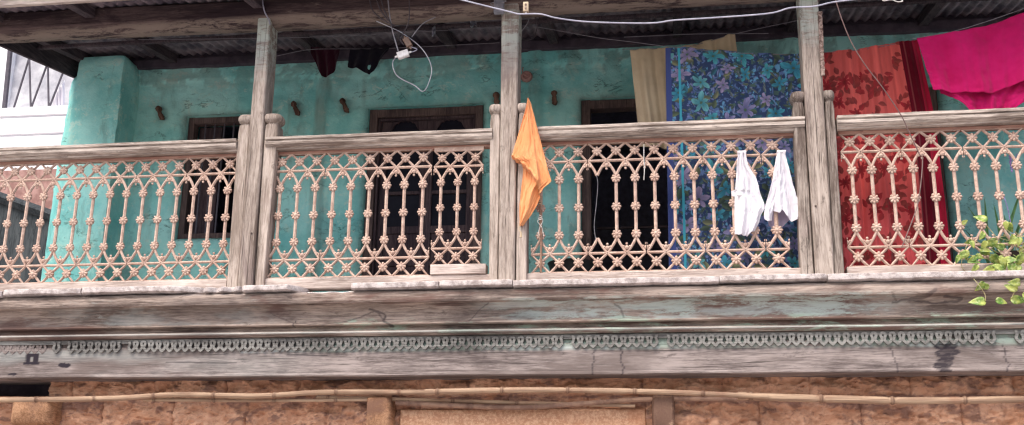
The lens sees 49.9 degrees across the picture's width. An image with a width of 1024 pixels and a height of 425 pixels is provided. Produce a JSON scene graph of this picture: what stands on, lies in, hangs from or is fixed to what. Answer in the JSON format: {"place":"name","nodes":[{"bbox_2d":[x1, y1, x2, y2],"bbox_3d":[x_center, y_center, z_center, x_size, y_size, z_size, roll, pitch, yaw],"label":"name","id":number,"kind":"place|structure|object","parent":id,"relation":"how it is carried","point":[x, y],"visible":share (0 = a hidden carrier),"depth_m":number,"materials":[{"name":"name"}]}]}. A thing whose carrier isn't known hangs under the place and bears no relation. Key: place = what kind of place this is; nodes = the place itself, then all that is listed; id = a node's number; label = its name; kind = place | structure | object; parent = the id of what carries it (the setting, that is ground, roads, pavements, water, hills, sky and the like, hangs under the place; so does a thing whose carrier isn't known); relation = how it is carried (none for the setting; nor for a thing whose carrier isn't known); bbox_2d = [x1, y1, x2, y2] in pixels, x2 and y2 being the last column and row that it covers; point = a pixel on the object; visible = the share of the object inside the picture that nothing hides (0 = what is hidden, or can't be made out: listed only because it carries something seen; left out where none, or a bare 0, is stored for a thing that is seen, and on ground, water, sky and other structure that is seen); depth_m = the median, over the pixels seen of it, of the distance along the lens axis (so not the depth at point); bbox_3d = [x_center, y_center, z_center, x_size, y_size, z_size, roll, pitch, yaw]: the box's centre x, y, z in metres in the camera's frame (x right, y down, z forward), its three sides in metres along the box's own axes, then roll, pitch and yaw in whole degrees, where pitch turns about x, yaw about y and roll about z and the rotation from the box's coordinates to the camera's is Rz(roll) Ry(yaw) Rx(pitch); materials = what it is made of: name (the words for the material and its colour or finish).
{"place":"outdoors","nodes":[
{"label":"outdoors","id":0,"kind":"place"},
{"bbox_2d":[594,175,597,239],"bbox_3d":[0.556,-0.034,7.282,0.029,0.452,0.003,-2,-16,8],"label":"string","id":1,"kind":"object","parent":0,"point":[595,210],"visible":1,"depth_m":7.28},
{"bbox_3d":[-4.054,0.606,7.719,1.178,0.046,0.262,-2,-16,8],"label":"coping slab","id":2,"kind":"object","parent":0,"visible":0},
{"bbox_2d":[0,138,237,291],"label":"balustrade","id":3,"kind":"object","parent":2,"relation":"on","point":[135,152],"visible":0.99,"depth_m":7.78,"materials":[{"name":"beige wood"}]},
{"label":"balcony floor","id":4,"kind":"structure","parent":0,"visible":0},
{"bbox_2d":[41,56,139,281],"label":"wall pier","id":5,"kind":"structure","parent":4,"relation":"on","point":[102,108],"depth_m":9.14,"materials":[{"name":"teal paint"}]},
{"bbox_2d":[216,111,668,270],"bbox_3d":[1.114,0.202,10.206,8.500,2.500,2.570,-2,-16,8],"label":"room shell","id":6,"kind":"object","parent":4,"relation":"on","point":[604,214],"visible":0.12,"depth_m":11.60},
{"bbox_2d":[0,279,1023,340],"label":"cornice","id":7,"kind":"structure","parent":4,"relation":"attached to","point":[867,306],"depth_m":7.05,"materials":[{"name":"grey wood"}]},
{"bbox_2d":[3,288,87,297],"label":"coping slab","id":8,"kind":"structure","parent":7,"relation":"on","point":[40,293],"depth_m":7.49,"materials":[{"name":"stone"}]},
{"bbox_2d":[82,286,204,296],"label":"coping slab","id":9,"kind":"structure","parent":7,"relation":"on","point":[133,290],"depth_m":7.39,"materials":[{"name":"stone"}]},
{"bbox_2d":[203,286,245,294],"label":"coping slab","id":10,"kind":"structure","parent":7,"relation":"on","point":[223,290],"depth_m":7.34,"materials":[{"name":"stone"}]},
{"bbox_2d":[242,284,311,293],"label":"coping slab","id":11,"kind":"structure","parent":7,"relation":"on","point":[265,289],"depth_m":7.26,"materials":[{"name":"stone"}]},
{"bbox_2d":[227,18,284,286],"bbox_3d":[-1.774,-0.505,7.766,0.320,2.170,0.183,-2,-16,8],"label":"balcony post","id":12,"kind":"object","parent":11,"relation":"on","point":[254,209],"visible":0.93,"depth_m":7.62,"materials":[{"name":"grey wood"}]},
{"bbox_2d":[307,291,353,293],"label":"coping slab","id":13,"kind":"structure","parent":7,"relation":"on","point":[329,292],"depth_m":7.30,"materials":[{"name":"stone"}]},
{"bbox_2d":[351,281,441,291],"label":"coping slab","id":14,"kind":"structure","parent":7,"relation":"on","point":[405,286],"depth_m":7.14,"materials":[{"name":"stone"}]},
{"bbox_2d":[265,128,491,290],"bbox_3d":[-0.924,-0.013,7.488,1.600,1.081,0.154,-2,-16,8],"label":"balustrade","id":15,"kind":"object","parent":14,"relation":"on","point":[464,141],"visible":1,"depth_m":7.50,"materials":[{"name":"beige wood"}]},
{"bbox_2d":[439,279,513,289],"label":"coping slab","id":16,"kind":"structure","parent":7,"relation":"on","point":[473,284],"depth_m":7.07,"materials":[{"name":"stone"}]},
{"bbox_2d":[489,4,528,280],"bbox_3d":[-0.016,-0.553,7.518,0.279,2.170,0.176,-2,-16,8],"label":"balcony post","id":17,"kind":"object","parent":16,"relation":"on","point":[508,252],"visible":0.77,"depth_m":7.37,"materials":[{"name":"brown wood"}]},
{"bbox_2d":[0,0,795,43],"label":"eave beam","id":18,"kind":"structure","parent":17,"relation":"on","point":[162,20],"depth_m":7.96,"materials":[{"name":"wood"}]},
{"bbox_2d":[262,0,269,24],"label":"cable","id":19,"kind":"object","parent":18,"relation":"hanging from","point":[265,12],"visible":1,"depth_m":7.91,"materials":[{"name":"grey plastic"}]},
{"bbox_2d":[369,0,394,25],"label":"cable","id":20,"kind":"object","parent":18,"relation":"hanging from","point":[377,15],"visible":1,"depth_m":7.76,"materials":[{"name":"black plastic"}]},
{"bbox_2d":[376,0,388,20],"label":"cable","id":21,"kind":"object","parent":18,"relation":"hanging from","point":[381,10],"visible":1,"depth_m":7.76,"materials":[{"name":"black plastic"}]},
{"bbox_2d":[381,0,392,27],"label":"cable","id":22,"kind":"object","parent":18,"relation":"hanging from","point":[386,14],"visible":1,"depth_m":7.73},
{"bbox_2d":[388,0,398,51],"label":"cable","id":23,"kind":"object","parent":18,"relation":"hanging from","point":[391,27],"visible":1,"depth_m":7.71,"materials":[{"name":"grey plastic"}]},
{"bbox_2d":[395,49,411,59],"bbox_3d":[-0.761,-1.105,7.697,0.122,0.073,0.036,-2,-16,8],"label":"cable connector","id":24,"kind":"object","parent":23,"relation":"hanging from","point":[403,54],"visible":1,"depth_m":7.68,"materials":[{"name":"white plastic"}]},
{"bbox_2d":[376,21,431,91],"bbox_3d":[-0.758,-1.096,7.694,0.418,0.557,0.007,-2,-16,8],"label":"cable","id":25,"kind":"object","parent":24,"relation":"hanging from","point":[395,58],"visible":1,"depth_m":7.67,"materials":[{"name":"grey plastic"}]},
{"bbox_2d":[400,0,409,44],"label":"cable","id":26,"kind":"object","parent":18,"relation":"hanging from","point":[407,23],"visible":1,"depth_m":7.72,"materials":[{"name":"black plastic"}]},
{"bbox_2d":[403,36,412,48],"bbox_3d":[-0.731,-1.190,7.717,0.071,0.104,0.036,-2,-16,8],"label":"cable connector","id":27,"kind":"object","parent":26,"relation":"hanging from","point":[407,42],"visible":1,"depth_m":7.70,"materials":[{"name":"brown plastic"}]},
{"bbox_2d":[412,17,435,36],"bbox_3d":[-0.622,-1.309,7.756,0.165,0.174,0.019,3,-16,-9],"label":"cable","id":28,"kind":"object","parent":18,"relation":"hanging from","point":[422,24],"visible":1,"depth_m":7.75,"materials":[{"name":"grey plastic"}]},
{"bbox_2d":[490,0,505,14],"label":"junction box","id":29,"kind":"object","parent":18,"relation":"attached to","point":[499,4],"visible":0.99,"depth_m":7.63,"materials":[{"name":"grey plastic"}]},
{"bbox_2d":[0,0,1023,77],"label":"tin roof","id":30,"kind":"structure","parent":18,"relation":"on","point":[65,57],"depth_m":8.71,"materials":[{"name":"grey metal"}]},
{"bbox_2d":[0,0,127,7],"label":"fascia board","id":31,"kind":"object","parent":30,"relation":"attached to","point":[13,3],"visible":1,"depth_m":7.81,"materials":[{"name":"wood"}]},
{"bbox_2d":[138,27,500,39],"bbox_3d":[-1.504,-1.364,8.411,2.875,0.066,0.004,-2,-16,8],"label":"clothesline","id":32,"kind":"object","parent":30,"relation":"attached to","point":[322,36],"visible":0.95,"depth_m":8.39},
{"bbox_2d":[432,25,435,36],"bbox_3d":[-0.581,-1.345,8.161,0.031,0.106,0.049,1,-16,-2],"label":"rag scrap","id":33,"kind":"object","parent":32,"relation":"hanging from","point":[433,30],"visible":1,"depth_m":8.16,"materials":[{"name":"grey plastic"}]},
{"bbox_2d":[470,21,476,27],"bbox_3d":[-0.285,-1.407,8.134,0.056,0.099,0.043,-2,-16,8],"label":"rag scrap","id":34,"kind":"object","parent":32,"relation":"hanging from","point":[472,23],"visible":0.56,"depth_m":8.13,"materials":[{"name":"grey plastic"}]},
{"bbox_2d":[277,42,498,55],"bbox_3d":[-1.007,-1.288,8.650,1.838,0.053,0.004,-2,-16,8],"label":"clothesline","id":35,"kind":"object","parent":30,"relation":"attached to","point":[390,48],"visible":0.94,"depth_m":8.60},
{"bbox_2d":[310,47,339,76],"bbox_3d":[-1.487,-1.198,8.729,0.246,0.264,0.046,-2,-16,8],"label":"hanging cloth","id":36,"kind":"object","parent":35,"relation":"hanging from","point":[326,58],"visible":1,"depth_m":8.73,"materials":[{"name":"red fabric"}]},
{"bbox_2d":[348,47,388,74],"bbox_3d":[-1.123,-1.177,8.615,0.330,0.226,0.035,-2,-16,8],"label":"hanging cloth","id":37,"kind":"object","parent":35,"relation":"hanging from","point":[361,59],"visible":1,"depth_m":8.62,"materials":[{"name":"black fabric"}]},
{"bbox_2d":[522,17,536,40],"bbox_3d":[0.121,-1.341,8.001,0.127,0.200,0.006,-2,-16,8],"label":"cable","id":38,"kind":"object","parent":30,"relation":"hanging from","point":[535,32],"visible":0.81,"depth_m":7.99,"materials":[{"name":"black plastic"}]},
{"bbox_2d":[461,0,851,23],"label":"cable","id":39,"kind":"object","parent":30,"relation":"hanging from","point":[655,22],"visible":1,"depth_m":7.00,"materials":[{"name":"white plastic"}]},
{"bbox_2d":[523,2,528,12],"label":"terminal block","id":40,"kind":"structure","parent":39,"relation":"attached to","point":[525,7],"depth_m":7.20,"materials":[{"name":"plastic"}]},
{"bbox_2d":[533,26,786,54],"bbox_3d":[1.148,-1.230,7.866,2.018,0.337,0.004,-2,-16,8],"label":"clothesline","id":41,"kind":"object","parent":30,"relation":"attached to","point":[649,44],"visible":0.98,"depth_m":7.89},
{"bbox_2d":[665,47,800,269],"bbox_3d":[1.582,-0.372,7.551,1.047,1.708,0.067,-2,-16,8],"label":"floral sheet","id":42,"kind":"object","parent":41,"relation":"hanging from","point":[701,84],"visible":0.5,"depth_m":7.62,"materials":[{"name":"fabric"}]},
{"bbox_2d":[630,33,767,36],"bbox_3d":[1.344,-1.298,8.066,1.043,0.033,0.004,-2,-16,8],"label":"clothesline","id":43,"kind":"object","parent":30,"relation":"attached to","point":[712,33],"visible":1,"depth_m":8.04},
{"bbox_2d":[622,20,796,49],"bbox_3d":[1.438,-1.284,7.995,1.270,0.178,0.004,-2,-16,8],"label":"clothesline","id":44,"kind":"object","parent":30,"relation":"attached to","point":[724,36],"visible":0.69,"depth_m":7.97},
{"bbox_2d":[630,34,736,148],"bbox_3d":[1.241,-0.845,7.898,0.774,0.918,0.083,-2,-16,8],"label":"beige cloth","id":45,"kind":"object","parent":44,"relation":"hanging from","point":[649,72],"visible":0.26,"depth_m":7.96,"materials":[{"name":"fabric"}]},
{"bbox_2d":[912,8,1023,38],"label":"clothesline","id":46,"kind":"object","parent":18,"relation":"attached to","point":[970,26],"visible":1,"depth_m":7.37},
{"bbox_2d":[917,13,1023,109],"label":"magenta cloth","id":47,"kind":"object","parent":46,"relation":"hanging from","point":[982,67],"visible":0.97,"depth_m":7.30,"materials":[{"name":"fabric"}]},
{"bbox_2d":[513,276,718,288],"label":"coping slab","id":48,"kind":"structure","parent":7,"relation":"on","point":[619,282],"depth_m":6.94,"materials":[{"name":"stone"}]},
{"bbox_2d":[527,116,804,279],"bbox_3d":[0.986,-0.066,7.214,1.860,1.079,0.154,-2,-16,8],"label":"balustrade","id":49,"kind":"object","parent":48,"relation":"on","point":[685,132],"visible":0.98,"depth_m":7.23,"materials":[{"name":"beige wood"}]},
{"bbox_2d":[511,98,550,271],"bbox_3d":[0.121,-0.204,7.278,0.250,1.183,0.158,5,-17,-13],"label":"flag","id":50,"kind":"object","parent":49,"relation":"attached to","point":[528,154],"visible":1,"depth_m":7.29,"materials":[{"name":"fabric"}]},
{"bbox_2d":[537,196,543,235],"bbox_3d":[0.187,0.021,7.270,0.045,0.277,0.031,-2,-16,8],"label":"string tie","id":51,"kind":"object","parent":50,"relation":"attached to","point":[540,217],"visible":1,"depth_m":7.27,"materials":[{"name":"beige fabric"}]},
{"bbox_2d":[731,150,764,235],"bbox_3d":[1.526,-0.126,7.138,0.206,0.574,0.090,-2,-16,8],"label":"white garment","id":52,"kind":"object","parent":49,"relation":"hanging from","point":[748,205],"visible":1,"depth_m":7.11,"materials":[{"name":"fabric"}]},
{"bbox_2d":[764,150,797,227],"bbox_3d":[1.736,-0.140,7.123,0.228,0.539,0.125,-2,-16,8],"label":"white garment","id":53,"kind":"object","parent":49,"relation":"hanging from","point":[782,199],"visible":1,"depth_m":7.10,"materials":[{"name":"fabric"}]},
{"bbox_2d":[718,273,826,285],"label":"coping slab","id":54,"kind":"structure","parent":7,"relation":"on","point":[763,279],"depth_m":6.81,"materials":[{"name":"stone"}]},
{"bbox_2d":[789,0,843,274],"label":"balcony post","id":55,"kind":"object","parent":54,"relation":"on","point":[819,238],"visible":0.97,"depth_m":7.08,"materials":[{"name":"grey wood"}]},
{"bbox_2d":[817,11,824,75],"bbox_3d":[2.044,-1.117,7.271,0.038,0.460,0.011,-2,-16,8],"label":"rusty strip","id":56,"kind":"object","parent":55,"relation":"attached to","point":[821,38],"visible":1,"depth_m":7.27,"materials":[{"name":"metal"}]},
{"bbox_2d":[825,270,1023,282],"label":"coping slab","id":57,"kind":"structure","parent":7,"relation":"on","point":[932,276],"depth_m":6.67,"materials":[{"name":"stone"}]},
{"bbox_2d":[835,107,1023,272],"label":"balustrade","id":58,"kind":"object","parent":57,"relation":"on","point":[977,121],"visible":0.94,"depth_m":7.01,"materials":[{"name":"beige wood"}]},
{"bbox_2d":[835,0,922,247],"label":"cable","id":59,"kind":"object","parent":58,"relation":"on","point":[902,118],"visible":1,"depth_m":7.02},
{"bbox_2d":[1004,153,1017,233],"bbox_3d":[3.178,-0.103,6.994,0.047,0.557,0.112,12,-19,-33],"label":"mauve flower spike","id":60,"kind":"object","parent":58,"relation":"hanging from","point":[1010,158],"visible":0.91,"depth_m":7.02,"materials":[{"name":"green plant"}]},
{"bbox_2d":[955,215,1023,305],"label":"pothos plant","id":61,"kind":"object","parent":57,"relation":"on","point":[999,261],"visible":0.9,"depth_m":6.71,"materials":[{"name":"green plant"}]},
{"bbox_2d":[547,258,593,271],"bbox_3d":[0.421,0.543,7.797,0.344,0.368,0.344,-2,-16,8],"label":"washing tub","id":62,"kind":"object","parent":4,"relation":"on","point":[569,264],"visible":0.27,"depth_m":7.71,"materials":[{"name":"black plastic"}]},
{"bbox_2d":[118,11,1023,291],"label":"plaster wall","id":63,"kind":"structure","parent":4,"relation":"on","point":[194,97],"depth_m":9.03,"materials":[{"name":"teal paint"}]},
{"bbox_2d":[155,106,164,119],"bbox_3d":[-3.001,-0.848,9.404,0.092,0.139,0.095,-2,-16,8],"label":"wooden peg","id":64,"kind":"object","parent":63,"relation":"attached to","point":[158,109],"visible":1,"depth_m":9.37,"materials":[{"name":"brown wood"}]},
{"bbox_2d":[177,116,240,238],"bbox_3d":[-2.378,-0.282,9.312,0.788,1.085,0.141,-2,-16,8],"label":"window","id":65,"kind":"structure","parent":63,"relation":"in","point":[202,198],"depth_m":9.33,"materials":[{"name":"grey metal"}]},
{"bbox_2d":[291,101,299,115],"bbox_3d":[-1.812,-0.871,9.229,0.095,0.136,0.088,-2,-16,8],"label":"wooden peg","id":66,"kind":"object","parent":63,"relation":"attached to","point":[295,108],"visible":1,"depth_m":9.19,"materials":[{"name":"brown wood"}]},
{"bbox_2d":[339,98,348,112],"bbox_3d":[-1.395,-0.890,9.173,0.095,0.138,0.091,-2,-16,8],"label":"wooden peg","id":67,"kind":"object","parent":63,"relation":"attached to","point":[344,105],"visible":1,"depth_m":9.14,"materials":[{"name":"brown wood"}]},
{"bbox_2d":[362,105,483,275],"bbox_3d":[-0.714,0.058,8.935,0.968,1.905,0.111,-2,-16,8],"label":"double door","id":68,"kind":"structure","parent":63,"relation":"in","point":[464,117],"depth_m":9.02,"materials":[{"name":"black wood"}]},
{"bbox_2d":[493,92,499,103],"bbox_3d":[-0.127,-0.927,8.990,0.061,0.115,0.093,-2,-16,8],"label":"wooden peg","id":69,"kind":"object","parent":63,"relation":"attached to","point":[496,95],"visible":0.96,"depth_m":8.96,"materials":[{"name":"brown wood"}]},
{"bbox_2d":[521,67,532,81],"bbox_3d":[0.119,-1.131,9.006,0.100,0.134,0.054,-2,-16,8],"label":"wall socket hole","id":70,"kind":"object","parent":63,"relation":"attached to","point":[526,76],"depth_m":8.99,"materials":[{"name":"brown"}]},
{"bbox_2d":[551,90,557,105],"bbox_3d":[0.344,-0.928,8.921,0.056,0.136,0.090,-2,-16,8],"label":"wooden peg","id":71,"kind":"object","parent":63,"relation":"attached to","point":[554,97],"visible":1,"depth_m":8.89,"materials":[{"name":"brown wood"}]},
{"bbox_2d":[581,99,667,260],"bbox_3d":[1.055,0.071,8.906,0.938,1.910,0.571,-2,-16,8],"label":"open doorway","id":72,"kind":"structure","parent":63,"relation":"in","point":[588,107],"depth_m":8.90,"materials":[{"name":"brown wood"}]},
{"bbox_2d":[928,87,953,262],"bbox_3d":[3.115,-0.047,8.366,0.353,1.890,0.112,-2,-16,8],"label":"narrow doorway","id":73,"kind":"structure","parent":63,"relation":"in","point":[933,94],"depth_m":8.37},
{"bbox_2d":[966,198,1020,262],"bbox_3d":[3.288,0.213,7.333,0.440,0.816,0.240,-2,-16,8],"label":"spiky plant","id":74,"kind":"object","parent":4,"relation":"on","point":[1008,231],"visible":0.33,"depth_m":7.41,"materials":[{"name":"green plant"}]},
{"bbox_3d":[2.684,-1.186,7.652,1.139,0.113,0.004,-2,-16,8],"label":"clothesline","id":75,"kind":"object","parent":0,"visible":0},
{"bbox_2d":[822,40,950,272],"bbox_3d":[2.478,-0.378,7.447,0.800,1.706,0.096,-2,-16,8],"label":"floral sheet","id":76,"kind":"object","parent":75,"relation":"hanging from","point":[896,69],"visible":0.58,"depth_m":7.45,"materials":[{"name":"fabric"}]},
{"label":"street ground","id":77,"kind":"structure","parent":0,"visible":0},
{"bbox_2d":[0,169,56,282],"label":"lean to","id":78,"kind":"object","parent":77,"relation":"on","point":[17,217],"visible":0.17,"depth_m":10.33,"materials":[{"name":"brown tile"}]},
{"bbox_2d":[0,47,73,170],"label":"neighbour house","id":79,"kind":"structure","parent":77,"relation":"on","point":[31,114],"depth_m":13.04,"materials":[{"name":"paint"}]},
{"bbox_2d":[53,80,64,105],"bbox_3d":[-5.365,-1.408,13.060,0.154,0.363,0.042,-2,-16,8],"label":"hanging cloth","id":80,"kind":"object","parent":79,"relation":"hanging from","point":[59,99],"visible":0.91,"depth_m":13.05,"materials":[{"name":"white fabric"}]},
{"bbox_2d":[0,376,1023,424],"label":"stone wall","id":81,"kind":"structure","parent":77,"relation":"on","point":[134,412],"depth_m":7.11,"materials":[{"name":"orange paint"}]},
{"bbox_2d":[11,402,62,424],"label":"corbel","id":82,"kind":"object","parent":81,"relation":"attached to","point":[36,413],"visible":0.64,"depth_m":7.45,"materials":[{"name":"brown wood"}]},
{"bbox_2d":[0,389,434,402],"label":"bamboo pole","id":83,"kind":"object","parent":82,"relation":"on","point":[207,395],"visible":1,"depth_m":7.29,"materials":[{"name":"beige wood"}]},
{"bbox_2d":[366,396,396,424],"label":"corbel","id":84,"kind":"object","parent":81,"relation":"attached to","point":[381,410],"visible":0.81,"depth_m":7.13,"materials":[{"name":"brown wood"}]},
{"bbox_2d":[143,398,366,402],"bbox_3d":[-1.703,1.241,7.295,1.568,0.037,0.030,-2,-16,8],"label":"bamboo pole","id":85,"kind":"object","parent":84,"relation":"on","point":[213,400],"visible":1,"depth_m":7.29,"materials":[{"name":"beige wood"}]},
{"bbox_2d":[316,395,634,407],"bbox_3d":[-0.257,1.221,7.129,2.096,0.089,0.033,-2,-16,8],"label":"bamboo pole","id":86,"kind":"object","parent":84,"relation":"on","point":[516,402],"visible":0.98,"depth_m":7.12,"materials":[{"name":"brown wood"}]},
{"bbox_2d":[0,329,1023,384],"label":"lintel beam","id":87,"kind":"structure","parent":81,"relation":"on","point":[916,353],"depth_m":7.03,"materials":[{"name":"grey wood"}]},
{"bbox_2d":[652,395,674,424],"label":"corbel","id":88,"kind":"object","parent":81,"relation":"attached to","point":[663,409],"visible":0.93,"depth_m":6.87,"materials":[{"name":"brown wood"}]},
{"bbox_2d":[395,397,754,409],"bbox_3d":[0.418,1.214,7.013,2.377,0.086,0.040,-2,-16,8],"label":"bamboo pole","id":89,"kind":"object","parent":88,"relation":"on","point":[407,403],"visible":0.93,"depth_m":7.03,"materials":[{"name":"brown wood"}]},
{"bbox_2d":[425,387,768,398],"bbox_3d":[0.508,1.134,6.923,2.156,0.086,0.045,-2,-16,8],"label":"bamboo pole","id":90,"kind":"object","parent":88,"relation":"on","point":[567,390],"visible":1,"depth_m":6.92,"materials":[{"name":"beige wood"}]},
{"bbox_2d":[737,392,1023,404],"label":"bamboo pole","id":91,"kind":"object","parent":81,"relation":"attached to","point":[891,400],"visible":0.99,"depth_m":6.67,"materials":[{"name":"beige wood"}]}
]}

